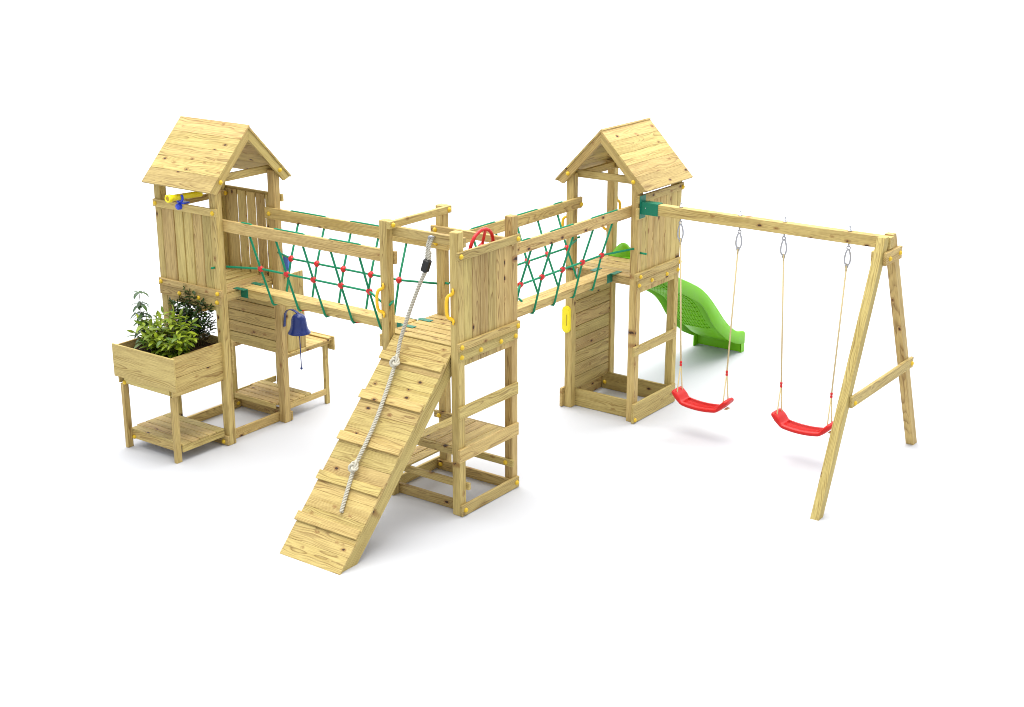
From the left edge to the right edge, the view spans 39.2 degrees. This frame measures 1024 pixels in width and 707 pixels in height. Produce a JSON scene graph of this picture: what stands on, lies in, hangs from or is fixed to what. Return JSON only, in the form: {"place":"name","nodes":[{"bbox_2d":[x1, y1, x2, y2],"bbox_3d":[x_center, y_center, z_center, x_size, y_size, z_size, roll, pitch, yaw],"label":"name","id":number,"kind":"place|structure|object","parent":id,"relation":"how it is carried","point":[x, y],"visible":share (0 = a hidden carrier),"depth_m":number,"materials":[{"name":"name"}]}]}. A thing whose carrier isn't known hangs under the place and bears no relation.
{"place":"outdoors","nodes":[
{"label":"outdoors","id":0,"kind":"place"},
{"bbox_2d":[0,237,1023,706],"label":"ground","id":1,"kind":"structure","parent":0,"point":[674,553],"depth_m":14.69,"materials":[{"name":"white"}]},
{"bbox_2d":[112,329,234,463],"bbox_3d":[-3.832,0.462,16.442,1.030,1.250,0.894,13,22,34],"label":"planter table","id":2,"kind":"object","parent":1,"relation":"on","point":[197,367],"visible":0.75,"depth_m":16.16,"materials":[{"name":"brown wood"}]},
{"bbox_2d":[130,291,151,345],"bbox_3d":[-4.193,-0.381,16.274,0.246,0.657,0.334,-7,19,-20],"label":"leafy plant","id":3,"kind":"object","parent":2,"relation":"in","point":[139,305],"visible":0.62,"depth_m":16.21,"materials":[{"name":"green plant"}]},
{"bbox_2d":[127,305,201,357],"bbox_3d":[-3.890,-0.272,16.091,1.009,0.577,0.643,13,22,34],"label":"leafy plant","id":4,"kind":"object","parent":2,"relation":"in","point":[175,344],"visible":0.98,"depth_m":16.00,"materials":[{"name":"green plant"}]},
{"bbox_2d":[168,286,216,345],"bbox_3d":[-3.676,-0.451,16.401,0.795,0.716,0.356,13,22,34],"label":"leafy plant","id":5,"kind":"object","parent":2,"relation":"in","point":[190,312],"visible":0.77,"depth_m":16.33,"materials":[{"name":"green plant"}]},
{"bbox_2d":[141,116,292,445],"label":"play tower","id":6,"kind":"structure","parent":1,"relation":"on","point":[197,243],"depth_m":16.38,"materials":[{"name":"brown wood"}]},
{"bbox_2d":[165,191,202,209],"bbox_3d":[-3.663,-1.717,16.066,0.133,0.196,0.491,13,22,34],"label":"telescope","id":7,"kind":"object","parent":6,"relation":"on","point":[170,198],"visible":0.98,"depth_m":16.00,"materials":[{"name":"yellow plastic"}]},
{"bbox_2d":[283,256,289,270],"bbox_3d":[-2.641,-1.056,16.836,0.118,0.178,0.039,13,22,34],"label":"plastic fitting","id":8,"kind":"object","parent":6,"relation":"attached to","point":[286,261],"visible":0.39,"depth_m":16.81,"materials":[{"name":"blue plastic"}]},
{"bbox_2d":[283,309,310,369],"bbox_3d":[-2.536,-0.163,16.913,0.375,0.722,0.268,13,22,34],"label":"bell","id":9,"kind":"object","parent":6,"relation":"attached to","point":[299,327],"visible":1,"depth_m":16.75,"materials":[{"name":"blue plastic"}]},
{"bbox_2d":[211,207,449,329],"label":"rope bridge","id":10,"kind":"structure","parent":6,"relation":"attached to","point":[319,305],"depth_m":15.64,"materials":[{"name":"brown wood"}]},
{"bbox_2d":[233,270,334,408],"bbox_3d":[-2.861,-0.213,17.637,0.990,1.802,0.932,13,22,34],"label":"counter table","id":11,"kind":"object","parent":1,"relation":"on","point":[264,392],"visible":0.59,"depth_m":17.61,"materials":[{"name":"brown wood"}]},
{"bbox_2d":[280,334,450,574],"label":"climbing ramp","id":12,"kind":"structure","parent":1,"relation":"on","point":[325,534],"depth_m":14.05,"materials":[{"name":"brown wood"}]},
{"bbox_2d":[375,203,520,516],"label":"play tower","id":13,"kind":"structure","parent":1,"relation":"on","point":[482,321],"depth_m":14.67,"materials":[{"name":"brown wood"}]},
{"bbox_2d":[340,235,434,512],"bbox_3d":[-1.314,0.163,14.043,0.360,2.480,1.440,13,22,34],"label":"climbing rope","id":14,"kind":"object","parent":13,"relation":"hanging from","point":[394,363],"visible":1,"depth_m":14.17,"materials":[{"name":"fabric"}]},
{"bbox_2d":[468,227,494,248],"bbox_3d":[-0.287,-1.053,14.362,0.128,0.416,0.417,13,22,34],"label":"steering wheel","id":15,"kind":"object","parent":13,"relation":"attached to","point":[479,231],"visible":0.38,"depth_m":14.33,"materials":[{"name":"red plastic"}]},
{"bbox_2d":[555,118,692,423],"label":"play tower","id":16,"kind":"structure","parent":1,"relation":"on","point":[642,155],"depth_m":17.27,"materials":[{"name":"brown wood"}]},
{"bbox_2d":[449,196,646,316],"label":"rope bridge","id":17,"kind":"structure","parent":16,"relation":"attached to","point":[532,304],"depth_m":16.17,"materials":[{"name":"brown wood"}]},
{"bbox_2d":[562,306,570,332],"bbox_3d":[0.661,-0.415,17.502,0.116,0.336,0.032,13,22,34],"label":"handle","id":18,"kind":"object","parent":16,"relation":"attached to","point":[566,319],"visible":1,"depth_m":17.49,"materials":[{"name":"yellow plastic"}]},
{"bbox_2d":[608,243,744,352],"bbox_3d":[2.201,-0.707,18.932,0.704,1.946,2.540,13,22,34],"label":"slide","id":19,"kind":"object","parent":1,"relation":"on","point":[704,322],"visible":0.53,"depth_m":19.19,"materials":[{"name":"green plastic"}]},
{"bbox_2d":[639,194,916,520],"bbox_3d":[2.736,-0.219,16.059,3.036,2.782,2.704,13,22,34],"label":"swing gantry","id":20,"kind":"object","parent":1,"relation":"on","point":[887,251],"visible":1,"depth_m":15.17,"materials":[{"name":"brown wood"}]},
{"bbox_2d":[672,202,741,412],"bbox_3d":[2.210,-0.498,16.369,0.805,2.398,0.236,13,22,34],"label":"swing","id":21,"kind":"object","parent":20,"relation":"hanging from","point":[681,396],"visible":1,"depth_m":16.56,"materials":[{"name":"red plastic"}]},
{"bbox_2d":[771,217,851,436],"bbox_3d":[3.245,-0.267,15.652,0.805,2.398,0.236,13,22,34],"label":"swing","id":22,"kind":"object","parent":20,"relation":"hanging from","point":[782,420],"visible":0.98,"depth_m":15.84,"materials":[{"name":"red plastic"}]},
{"bbox_2d":[0,0,1023,236],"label":"backdrop","id":23,"kind":"structure","parent":0,"point":[902,118],"depth_m":30.17,"materials":[{"name":"white"}]}
]}

